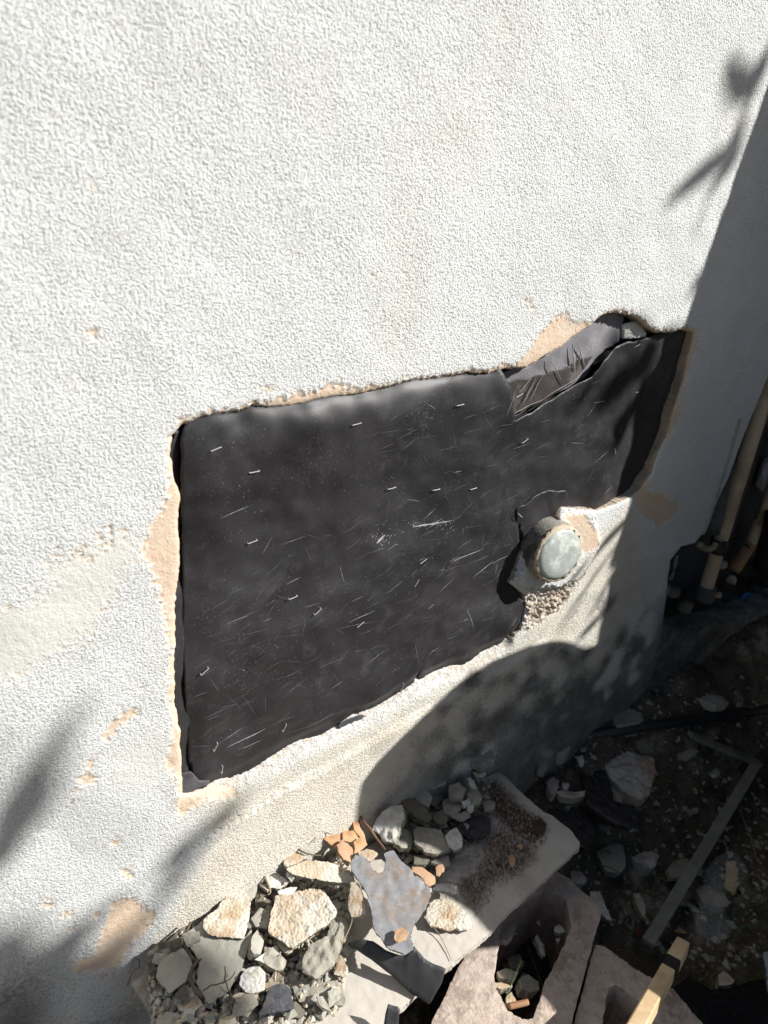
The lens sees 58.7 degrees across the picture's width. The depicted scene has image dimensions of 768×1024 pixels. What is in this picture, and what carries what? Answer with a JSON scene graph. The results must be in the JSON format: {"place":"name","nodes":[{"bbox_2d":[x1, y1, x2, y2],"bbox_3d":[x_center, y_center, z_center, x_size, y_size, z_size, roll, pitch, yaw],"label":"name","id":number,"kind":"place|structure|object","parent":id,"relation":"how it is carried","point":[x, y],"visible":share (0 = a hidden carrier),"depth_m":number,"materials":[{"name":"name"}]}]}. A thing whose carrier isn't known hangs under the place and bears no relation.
{"place":"outdoors","nodes":[
{"label":"outdoors","id":0,"kind":"place"},
{"bbox_2d":[459,788,540,907],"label":"gravel","id":1,"kind":"structure","parent":0,"point":[502,853],"depth_m":0.97,"materials":[{"name":"gravel"}]},
{"bbox_2d":[399,561,767,1023],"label":"ground","id":2,"kind":"structure","parent":0,"point":[728,662],"depth_m":1.23,"materials":[{"name":"soil"}]},
{"bbox_2d":[132,773,579,1023],"bbox_3d":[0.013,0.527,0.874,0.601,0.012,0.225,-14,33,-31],"label":"concrete slab","id":3,"kind":"structure","parent":2,"relation":"on","point":[372,990],"depth_m":0.91,"materials":[{"name":"concrete"}]},
{"bbox_2d":[156,1011,178,1023],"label":"mortar plate","id":4,"kind":"object","parent":3,"relation":"on","point":[167,1016],"visible":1,"depth_m":0.74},
{"bbox_2d":[156,947,191,993],"bbox_3d":[-0.240,0.525,0.782,0.041,0.008,0.044,-13,31,-32],"label":"mortar plate","id":5,"kind":"object","parent":3,"relation":"on","point":[173,969],"visible":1,"depth_m":0.78,"materials":[{"name":"concrete"}]},
{"bbox_2d":[145,850,353,1023],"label":"gravel","id":6,"kind":"structure","parent":3,"relation":"on","point":[159,957],"depth_m":0.78,"materials":[{"name":"gravel"}]},
{"bbox_2d":[144,927,185,977],"bbox_3d":[-0.254,0.520,0.805,0.054,0.010,0.038,-14,33,-31],"label":"soil crust","id":7,"kind":"object","parent":6,"relation":"on","point":[160,946],"visible":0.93,"depth_m":0.81},
{"bbox_2d":[175,986,189,1001],"bbox_3d":[-0.225,0.536,0.760,0.015,0.007,0.014,-6,26,-26],"label":"rubble crumb","id":8,"kind":"object","parent":6,"relation":"on","point":[182,994],"visible":1,"depth_m":0.76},
{"bbox_2d":[173,985,202,1011],"bbox_3d":[-0.219,0.547,0.762,0.026,0.010,0.031,-14,33,-31],"label":"stucco chunk","id":9,"kind":"object","parent":6,"relation":"on","point":[196,1003],"visible":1,"depth_m":0.76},
{"bbox_2d":[183,922,203,998],"bbox_3d":[-0.220,0.513,0.781,0.014,0.009,0.089,-5,26,-24],"label":"root","id":10,"kind":"object","parent":6,"relation":"on","point":[192,983],"visible":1,"depth_m":0.77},
{"bbox_2d":[188,921,251,1004],"bbox_3d":[-0.189,0.517,0.803,0.076,0.010,0.090,-16,35,-30],"label":"mortar plate","id":11,"kind":"object","parent":6,"relation":"on","point":[216,954],"visible":0.98,"depth_m":0.79,"materials":[{"name":"concrete"}]},
{"bbox_2d":[181,931,200,945],"bbox_3d":[-0.225,0.495,0.796,0.020,0.010,0.023,-4,25,-22],"label":"rubble crumb","id":12,"kind":"object","parent":11,"relation":"on","point":[190,938],"visible":1,"depth_m":0.79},
{"bbox_2d":[203,888,250,939],"bbox_3d":[-0.188,0.493,0.829,0.062,0.007,0.065,-13,34,-32],"label":"stucco chunk","id":13,"kind":"object","parent":11,"relation":"on","point":[229,916],"visible":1,"depth_m":0.83,"materials":[{"name":"concrete"}]},
{"bbox_2d":[239,966,265,994],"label":"stucco chunk","id":14,"kind":"object","parent":6,"relation":"on","point":[252,979],"visible":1,"depth_m":0.77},
{"bbox_2d":[247,930,263,960],"bbox_3d":[-0.152,0.512,0.805,0.023,0.015,0.029,15,18,-43],"label":"mortar splinter","id":15,"kind":"object","parent":6,"relation":"on","point":[255,944],"visible":1,"depth_m":0.80,"materials":[{"name":"concrete"}]},
{"bbox_2d":[251,908,269,930],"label":"mortar chunk","id":16,"kind":"object","parent":6,"relation":"on","point":[260,918],"visible":1,"depth_m":0.83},
{"bbox_2d":[255,891,272,912],"bbox_3d":[-0.156,0.493,0.861,0.024,0.010,0.033,-14,33,-31],"label":"soil crust","id":17,"kind":"object","parent":6,"relation":"on","point":[260,902],"visible":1,"depth_m":0.86},
{"bbox_2d":[258,882,273,892],"bbox_3d":[-0.150,0.481,0.877,0.024,0.006,0.021,11,1,19],"label":"rubble crumb","id":18,"kind":"object","parent":6,"relation":"on","point":[263,887],"visible":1,"depth_m":0.87,"materials":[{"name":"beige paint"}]},
{"bbox_2d":[266,873,288,891],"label":"stucco chunk","id":19,"kind":"object","parent":18,"relation":"on","point":[277,882],"visible":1,"depth_m":0.87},
{"bbox_2d":[262,947,285,972],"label":"mortar chunk","id":20,"kind":"object","parent":6,"relation":"on","point":[275,961],"visible":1,"depth_m":0.79,"materials":[{"name":"concrete"}]},
{"bbox_2d":[265,972,283,989],"bbox_3d":[-0.123,0.533,0.771,0.019,0.005,0.020,3,38,43],"label":"rubble crumb","id":21,"kind":"object","parent":6,"relation":"on","point":[276,978],"visible":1,"depth_m":0.77,"materials":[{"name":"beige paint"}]},
{"bbox_2d":[259,983,293,1019],"bbox_3d":[-0.120,0.543,0.754,0.043,0.014,0.031,-9,36,-35],"label":"asphalt lump","id":22,"kind":"object","parent":6,"relation":"on","point":[278,1000],"visible":1,"depth_m":0.75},
{"bbox_2d":[284,852,306,868],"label":"stucco chunk","id":23,"kind":"object","parent":6,"relation":"on","point":[295,859],"visible":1,"depth_m":0.89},
{"bbox_2d":[268,889,336,948],"bbox_3d":[-0.104,0.491,0.833,0.082,0.016,0.066,-17,38,-30],"label":"stucco chunk","id":24,"kind":"object","parent":6,"relation":"on","point":[298,918],"visible":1,"depth_m":0.83,"materials":[{"name":"concrete"}]},
{"bbox_2d":[292,976,345,1007],"bbox_3d":[-0.073,0.549,0.779,0.051,0.010,0.052,-14,33,-31],"label":"mortar chunk","id":25,"kind":"object","parent":6,"relation":"on","point":[321,989],"visible":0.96,"depth_m":0.78,"materials":[{"name":"concrete"}]},
{"bbox_2d":[302,935,341,980],"bbox_3d":[-0.072,0.517,0.792,0.052,0.020,0.035,-22,43,-26],"label":"mortar chunk","id":26,"kind":"object","parent":25,"relation":"on","point":[320,957],"visible":1,"depth_m":0.79,"materials":[{"name":"concrete"}]},
{"label":"rubble crumb","id":27,"kind":"object","parent":25,"relation":"on","visible":0},
{"bbox_2d":[328,987,340,1006],"bbox_3d":[-0.058,0.545,0.767,0.020,0.005,0.014,-16,32,-41],"label":"rubble crumb","id":28,"kind":"object","parent":27,"relation":"on","point":[334,996],"visible":1,"depth_m":0.77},
{"bbox_2d":[286,860,354,885],"bbox_3d":[-0.081,0.464,0.879,0.089,0.016,0.026,6,23,0],"label":"stucco chunk","id":29,"kind":"object","parent":6,"relation":"on","point":[327,873],"visible":1,"depth_m":0.87,"materials":[{"name":"concrete"}]},
{"bbox_2d":[327,916,348,944],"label":"mortar chunk","id":30,"kind":"object","parent":6,"relation":"on","point":[338,928],"visible":0.94,"depth_m":0.83,"materials":[{"name":"concrete"}]},
{"bbox_2d":[334,956,346,977],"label":"stucco chunk","id":31,"kind":"object","parent":6,"relation":"on","point":[340,969],"visible":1,"depth_m":0.79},
{"bbox_2d":[336,839,353,865],"bbox_3d":[-0.051,0.452,0.905,0.022,0.008,0.033,-4,44,-40],"label":"sheathing fragment","id":32,"kind":"object","parent":6,"relation":"on","point":[345,851],"visible":1,"depth_m":0.90,"materials":[{"name":"orange wood"}]},
{"bbox_2d":[242,1010,258,1021],"bbox_3d":[-0.148,0.549,0.748,0.027,0.007,0.010,29,34,2],"label":"rubble crumb","id":33,"kind":"object","parent":3,"relation":"on","point":[252,1015],"visible":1,"depth_m":0.74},
{"bbox_2d":[232,994,258,1016],"bbox_3d":[-0.152,0.538,0.747,0.030,0.009,0.018,-1,45,-35],"label":"rubble crumb","id":34,"kind":"object","parent":33,"relation":"on","point":[245,1004],"visible":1,"depth_m":0.74,"materials":[{"name":"stone"}]},
{"bbox_2d":[323,820,366,854],"bbox_3d":[-0.053,0.440,0.925,0.059,0.027,0.060,-10,28,-33],"label":"sheathing fragment","id":35,"kind":"object","parent":3,"relation":"on","point":[356,837],"visible":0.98,"depth_m":0.92,"materials":[{"name":"wood"}]},
{"bbox_2d":[348,882,366,918],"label":"stucco chunk","id":36,"kind":"object","parent":3,"relation":"on","point":[357,909],"visible":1,"depth_m":0.84,"materials":[{"name":"concrete"}]},
{"bbox_2d":[373,805,405,844],"bbox_3d":[0.013,0.434,0.943,0.051,0.023,0.044,-35,47,-14],"label":"stucco chunk","id":37,"kind":"object","parent":3,"relation":"on","point":[389,825],"visible":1,"depth_m":0.94,"materials":[{"name":"concrete"}]},
{"bbox_2d":[384,1004,399,1023],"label":"paper scrap","id":38,"kind":"object","parent":3,"relation":"on","point":[392,1014],"visible":1,"depth_m":0.75,"materials":[{"name":"paper"}]},
{"bbox_2d":[348,939,445,1004],"bbox_3d":[0.013,0.530,0.803,0.116,0.048,0.025,14,24,18],"label":"paper scrap","id":39,"kind":"object","parent":3,"relation":"on","point":[415,972],"visible":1,"depth_m":0.80,"materials":[{"name":"paper"}]},
{"bbox_2d":[350,850,431,955],"bbox_3d":[0.011,0.474,0.848,0.090,0.005,0.135,-13,35,-32],"label":"paper flake","id":40,"kind":"object","parent":39,"relation":"on","point":[397,891],"visible":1,"depth_m":0.84,"materials":[{"name":"paper"}]},
{"bbox_2d":[358,849,377,862],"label":"stucco chunk","id":41,"kind":"object","parent":40,"relation":"on","point":[369,855],"visible":1,"depth_m":0.90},
{"bbox_2d":[394,927,408,942],"bbox_3d":[0.019,0.493,0.795,0.016,0.004,0.019,18,26,26],"label":"clay chip","id":42,"kind":"object","parent":40,"relation":"on","point":[400,935],"visible":1,"depth_m":0.80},
{"bbox_2d":[414,854,430,867],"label":"mortar chunk","id":43,"kind":"object","parent":3,"relation":"on","point":[423,860],"visible":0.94,"depth_m":0.92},
{"bbox_2d":[412,867,434,887],"bbox_3d":[0.052,0.470,0.881,0.035,0.012,0.018,19,26,27],"label":"chip","id":44,"kind":"object","parent":3,"relation":"on","point":[426,876],"visible":1,"depth_m":0.88,"materials":[{"name":"orange ceramic"}]},
{"bbox_2d":[414,827,448,856],"bbox_3d":[0.064,0.453,0.941,0.045,0.010,0.054,-8,23,-34],"label":"mortar plate","id":45,"kind":"object","parent":3,"relation":"on","point":[431,842],"visible":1,"depth_m":0.94,"materials":[{"name":"concrete"}]},
{"bbox_2d":[376,773,492,874],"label":"gravel","id":46,"kind":"structure","parent":3,"relation":"on","point":[439,806],"depth_m":0.99,"materials":[{"name":"gravel"}]},
{"bbox_2d":[393,829,412,851],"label":"mortar chunk","id":47,"kind":"object","parent":46,"relation":"on","point":[405,842],"visible":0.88,"depth_m":0.94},
{"bbox_2d":[401,798,432,822],"bbox_3d":[0.045,0.426,0.979,0.030,0.007,0.055,-8,33,-35],"label":"rock","id":48,"kind":"object","parent":46,"relation":"on","point":[417,811],"visible":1,"depth_m":0.97,"materials":[{"name":"stone"}]},
{"bbox_2d":[415,791,432,808],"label":"mortar chunk","id":49,"kind":"object","parent":46,"relation":"on","point":[424,799],"visible":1,"depth_m":1.00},
{"bbox_2d":[432,810,447,826],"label":"mortar chunk","id":50,"kind":"object","parent":46,"relation":"on","point":[440,817],"visible":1,"depth_m":0.98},
{"bbox_2d":[442,798,461,819],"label":"stone","id":51,"kind":"object","parent":46,"relation":"on","point":[450,809],"visible":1,"depth_m":1.00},
{"bbox_2d":[448,782,465,802],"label":"mortar chunk","id":52,"kind":"object","parent":51,"relation":"on","point":[456,792],"visible":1,"depth_m":1.00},
{"bbox_2d":[466,788,481,807],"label":"mortar chunk","id":53,"kind":"object","parent":46,"relation":"on","point":[475,797],"visible":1,"depth_m":1.01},
{"bbox_2d":[431,855,449,867],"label":"stone","id":54,"kind":"object","parent":3,"relation":"on","point":[444,860],"visible":0.91,"depth_m":0.92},
{"bbox_2d":[432,881,457,895],"bbox_3d":[0.079,0.487,0.882,0.047,0.026,0.015,-10,28,-33],"label":"paper scrap","id":55,"kind":"object","parent":3,"relation":"on","point":[447,887],"visible":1,"depth_m":0.88,"materials":[{"name":"paper"}]},
{"bbox_2d":[424,899,472,931],"bbox_3d":[0.080,0.517,0.870,0.051,0.008,0.054,-14,36,-31],"label":"stucco chunk","id":56,"kind":"object","parent":3,"relation":"on","point":[445,915],"visible":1,"depth_m":0.87,"materials":[{"name":"concrete"}]},
{"bbox_2d":[445,827,462,852],"bbox_3d":[0.097,0.455,0.943,0.026,0.014,0.028,-26,44,-22],"label":"stone","id":57,"kind":"object","parent":3,"relation":"on","point":[454,840],"visible":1,"depth_m":0.94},
{"bbox_2d":[449,814,490,840],"bbox_3d":[0.130,0.456,0.987,0.062,0.013,0.039,-4,25,-21],"label":"felt scrap","id":58,"kind":"object","parent":3,"relation":"on","point":[479,828],"visible":0.95,"depth_m":0.98,"materials":[{"name":"fabric"}]},
{"bbox_2d":[481,800,495,812],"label":"stone","id":59,"kind":"object","parent":3,"relation":"on","point":[488,806],"visible":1,"depth_m":1.01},
{"bbox_2d":[533,818,546,834],"bbox_3d":[0.229,0.463,1.006,0.018,0.004,0.031,14,25,19],"label":"brown flake","id":60,"kind":"object","parent":3,"relation":"on","point":[539,825],"visible":1,"depth_m":1.00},
{"bbox_2d":[0,0,767,1023],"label":"stucco wall","id":61,"kind":"structure","parent":2,"relation":"on","point":[214,206],"depth_m":0.67,"materials":[{"name":"paint"}]},
{"bbox_2d":[169,313,685,792],"bbox_3d":[0.152,0.012,0.910,0.887,0.568,0.038,-10,28,-33],"label":"tar paper","id":62,"kind":"object","parent":61,"relation":"attached to","point":[342,558],"visible":0.88,"depth_m":0.80,"materials":[{"name":"black paper"}]},
{"bbox_2d":[621,321,645,338],"bbox_3d":[0.339,-0.246,0.924,0.056,0.023,0.005,-10,28,-33],"label":"stucco remnant","id":63,"kind":"object","parent":62,"relation":"attached to","point":[632,329],"visible":1,"depth_m":0.92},
{"bbox_2d":[519,516,582,582],"bbox_3d":[0.234,0.053,0.967,0.092,0.094,0.055,-7,26,-27],"label":"pipe stub","id":64,"kind":"object","parent":61,"relation":"attached to","point":[550,547],"visible":0.96,"depth_m":0.94,"materials":[{"name":"metal"}]},
{"bbox_2d":[702,419,741,534],"bbox_3d":[0.586,-0.058,1.188,0.013,0.215,0.007,-10,28,-33],"label":"trim strip","id":65,"kind":"object","parent":61,"relation":"attached to","point":[723,474],"depth_m":1.18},
{"bbox_2d":[432,871,600,1023],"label":"concrete block","id":66,"kind":"object","parent":2,"relation":"on","point":[568,905],"depth_m":0.91,"materials":[{"name":"concrete"}]},
{"bbox_2d":[495,982,512,994],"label":"stucco chunk","id":67,"kind":"object","parent":66,"relation":"on","point":[501,988],"visible":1,"depth_m":0.88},
{"bbox_2d":[497,968,517,984],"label":"mortar chunk","id":68,"kind":"object","parent":66,"relation":"in","point":[504,975],"visible":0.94,"depth_m":0.91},
{"bbox_2d":[500,920,516,945],"bbox_3d":[0.172,0.583,0.945,0.014,0.015,0.036,16,25,23],"label":"stone","id":69,"kind":"object","parent":66,"relation":"on","point":[507,934],"visible":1,"depth_m":0.94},
{"bbox_2d":[507,954,524,973],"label":"mortar chunk","id":70,"kind":"object","parent":66,"relation":"in","point":[513,962],"visible":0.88,"depth_m":0.95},
{"bbox_2d":[507,999,528,1009],"bbox_3d":[0.171,0.625,0.868,0.027,0.008,0.008,-1,24,-15],"label":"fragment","id":71,"kind":"object","parent":66,"relation":"on","point":[518,1004],"visible":1,"depth_m":0.86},
{"bbox_2d":[514,974,538,999],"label":"mortar chunk","id":72,"kind":"object","parent":66,"relation":"in","point":[527,986],"visible":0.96,"depth_m":0.90,"materials":[{"name":"concrete"}]},
{"bbox_2d":[533,935,544,957],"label":"stucco chunk","id":73,"kind":"object","parent":66,"relation":"on","point":[538,944],"visible":1,"depth_m":0.96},
{"bbox_2d":[536,759,548,776],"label":"mortar chunk","id":74,"kind":"object","parent":2,"relation":"on","point":[542,766],"visible":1,"depth_m":1.17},
{"bbox_2d":[545,777,558,801],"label":"stucco chunk","id":75,"kind":"object","parent":2,"relation":"on","point":[552,786],"visible":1,"depth_m":1.16,"materials":[{"name":"concrete"}]},
{"bbox_2d":[556,746,570,765],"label":"stone","id":76,"kind":"object","parent":2,"relation":"on","point":[562,756],"visible":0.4,"depth_m":1.20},
{"bbox_2d":[556,790,584,803],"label":"stucco chunk","id":77,"kind":"object","parent":2,"relation":"on","point":[567,797],"visible":1,"depth_m":1.16,"materials":[{"name":"concrete"}]},
{"bbox_2d":[547,805,598,850],"bbox_3d":[0.301,0.508,1.183,0.080,0.022,0.177,-10,28,-33],"label":"felt scrap","id":78,"kind":"object","parent":2,"relation":"on","point":[580,822],"visible":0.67,"depth_m":1.14,"materials":[{"name":"fabric"}]},
{"bbox_2d":[570,871,586,887],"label":"stone","id":79,"kind":"object","parent":2,"relation":"on","point":[578,879],"visible":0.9,"depth_m":1.11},
{"bbox_2d":[589,891,611,921],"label":"stucco chunk","id":80,"kind":"object","parent":2,"relation":"on","point":[596,898],"visible":0.87,"depth_m":1.08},
{"bbox_2d":[578,769,641,830],"bbox_3d":[0.367,0.480,1.182,0.080,0.022,0.179,-2,25,-19],"label":"felt scrap","id":81,"kind":"object","parent":2,"relation":"on","point":[601,804],"visible":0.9,"depth_m":1.14,"materials":[{"name":"fabric"}]},
{"bbox_2d":[595,843,625,877],"bbox_3d":[0.387,0.589,1.153,0.061,0.021,0.047,-16,37,-30],"label":"mortar plate","id":82,"kind":"object","parent":2,"relation":"on","point":[614,858],"visible":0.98,"depth_m":1.15,"materials":[{"name":"concrete"}]},
{"bbox_2d":[569,851,683,912],"bbox_3d":[0.410,0.624,1.105,0.234,0.094,0.104,-2,24,-17],"label":"grass tuft","id":83,"kind":"object","parent":2,"relation":"on","point":[629,880],"visible":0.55,"depth_m":1.11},
{"bbox_2d":[612,708,643,736],"bbox_3d":[0.455,0.390,1.276,0.054,0.032,0.094,19,26,27],"label":"stone","id":84,"kind":"object","parent":2,"relation":"on","point":[627,717],"visible":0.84,"depth_m":1.26,"materials":[{"name":"stone"}]},
{"bbox_2d":[605,751,655,807],"bbox_3d":[0.446,0.478,1.225,0.102,0.054,0.085,-18,43,-28],"label":"rock","id":85,"kind":"object","parent":2,"relation":"on","point":[631,775],"visible":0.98,"depth_m":1.20,"materials":[{"name":"stone"}]},
{"bbox_2d":[572,945,702,1023],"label":"concrete block","id":86,"kind":"object","parent":2,"relation":"on","point":[622,983],"depth_m":0.90,"materials":[{"name":"concrete"}]},
{"bbox_2d":[627,937,689,1023],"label":"wooden stake","id":87,"kind":"object","parent":86,"relation":"on","point":[647,1008],"visible":1,"depth_m":0.82,"materials":[{"name":"brown wood"}]},
{"bbox_2d":[631,892,645,919],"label":"stucco chunk","id":88,"kind":"object","parent":2,"relation":"on","point":[639,905],"visible":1,"depth_m":1.12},
{"bbox_2d":[631,851,658,876],"bbox_3d":[0.447,0.601,1.169,0.048,0.030,0.033,-10,28,-33],"label":"stone","id":89,"kind":"object","parent":2,"relation":"on","point":[644,863],"visible":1,"depth_m":1.16,"materials":[{"name":"stone"}]},
{"bbox_2d":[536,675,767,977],"bbox_3d":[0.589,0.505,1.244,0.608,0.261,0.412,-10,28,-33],"label":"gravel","id":90,"kind":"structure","parent":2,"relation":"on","point":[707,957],"depth_m":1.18,"materials":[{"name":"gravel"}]},
{"bbox_2d":[539,699,767,989],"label":"leaf litter","id":91,"kind":"object","parent":2,"relation":"on","point":[712,919],"visible":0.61,"depth_m":1.15,"materials":[{"name":"plant"}]},
{"bbox_2d":[579,819,767,983],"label":"weeds","id":92,"kind":"object","parent":2,"relation":"on","point":[742,926],"visible":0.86,"depth_m":1.11,"materials":[{"name":"plant"}]},
{"bbox_2d":[665,858,689,881],"bbox_3d":[0.507,0.617,1.174,0.068,0.017,0.030,-5,36,-37],"label":"mortar plate","id":93,"kind":"object","parent":2,"relation":"on","point":[674,870],"visible":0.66,"depth_m":1.17,"materials":[{"name":"concrete"}]},
{"bbox_2d":[589,704,767,737],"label":"drain pipe","id":94,"kind":"object","parent":2,"relation":"on","point":[683,721],"visible":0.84,"depth_m":1.28,"materials":[{"name":"plastic"}]},
{"bbox_2d":[677,600,692,615],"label":"stone","id":95,"kind":"object","parent":2,"relation":"on","point":[685,608],"visible":1,"depth_m":1.36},
{"bbox_2d":[677,747,697,761],"bbox_3d":[0.566,0.454,1.286,0.051,0.012,0.030,-10,28,-33],"label":"mortar plate","id":96,"kind":"object","parent":2,"relation":"on","point":[687,755],"visible":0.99,"depth_m":1.28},
{"bbox_2d":[642,730,762,948],"bbox_3d":[0.532,0.519,1.200,0.123,0.133,0.488,25,30,38],"label":"bent frame","id":97,"kind":"object","parent":2,"relation":"on","point":[663,917],"visible":1,"depth_m":1.17,"materials":[{"name":"metal"}]},
{"bbox_2d":[694,885,730,913],"bbox_3d":[0.540,0.642,1.128,0.048,0.022,0.046,-10,28,-33],"label":"stone","id":98,"kind":"object","parent":2,"relation":"on","point":[713,901],"visible":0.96,"depth_m":1.12,"materials":[{"name":"stone"}]},
{"bbox_2d":[698,694,728,711],"bbox_3d":[0.635,0.371,1.341,0.073,0.022,0.040,18,26,25],"label":"stone","id":99,"kind":"object","parent":2,"relation":"on","point":[715,703],"visible":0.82,"depth_m":1.33,"materials":[{"name":"stone"}]},
{"bbox_2d":[666,427,767,599],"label":"side wall","id":100,"kind":"structure","parent":2,"relation":"on","point":[691,564],"depth_m":1.57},
{"bbox_2d":[729,421,767,549],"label":"black pipe","id":101,"kind":"object","parent":100,"relation":"attached to","point":[741,506],"visible":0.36,"depth_m":1.43,"materials":[{"name":"plastic"}]},
{"bbox_2d":[756,457,767,492],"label":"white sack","id":102,"kind":"object","parent":100,"relation":"attached to","point":[762,480],"visible":0.91,"depth_m":1.52,"materials":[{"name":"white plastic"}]},
{"bbox_2d":[673,976,767,1023],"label":"plastic sheet","id":103,"kind":"object","parent":2,"relation":"on","point":[746,1003],"visible":0.78,"depth_m":0.98,"materials":[{"name":"plastic"}]},
{"bbox_2d":[762,951,767,992],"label":"metal bar","id":104,"kind":"object","parent":103,"relation":"on","point":[765,960],"visible":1,"depth_m":1.00,"materials":[{"name":"grey"}]},
{"bbox_2d":[673,930,767,989],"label":"dry grass","id":105,"kind":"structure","parent":2,"relation":"on","point":[740,946],"depth_m":1.05,"materials":[{"name":"plant"}]},
{"bbox_2d":[715,971,733,988],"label":"stucco chunk","id":106,"kind":"object","parent":2,"relation":"on","point":[724,980],"visible":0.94,"depth_m":1.01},
{"bbox_2d":[694,376,767,604],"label":"tan pipe","id":107,"kind":"object","parent":2,"relation":"on","point":[706,589],"visible":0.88,"depth_m":1.31,"materials":[{"name":"plastic"}]},
{"bbox_2d":[696,541,718,551],"bbox_3d":[0.608,0.064,1.285,0.062,0.028,0.015,-7,26,-27],"label":"pipe clamp","id":108,"kind":"object","parent":107,"relation":"attached to","point":[713,546],"visible":1,"depth_m":1.28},
{"bbox_2d":[706,415,767,534],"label":"duct","id":109,"kind":"object","parent":107,"relation":"attached to","point":[715,523],"visible":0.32,"depth_m":1.32,"materials":[{"name":"metal"}]},
{"bbox_2d":[724,861,738,894],"bbox_3d":[0.593,0.622,1.164,0.023,0.005,0.078,16,25,23],"label":"wood chip","id":110,"kind":"object","parent":2,"relation":"on","point":[731,869],"visible":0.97,"depth_m":1.16,"materials":[{"name":"wood"}]},
{"bbox_2d":[721,592,752,600],"bbox_3d":[0.793,0.188,1.544,0.053,0.050,0.062,-10,28,-33],"label":"blue valve","id":111,"kind":"object","parent":2,"relation":"on","point":[726,597],"visible":0.62,"depth_m":1.53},
{"bbox_2d":[727,483,767,573],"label":"rusty pipe","id":112,"kind":"object","parent":2,"relation":"on","point":[740,559],"visible":0.96,"depth_m":1.54,"materials":[{"name":"metal"}]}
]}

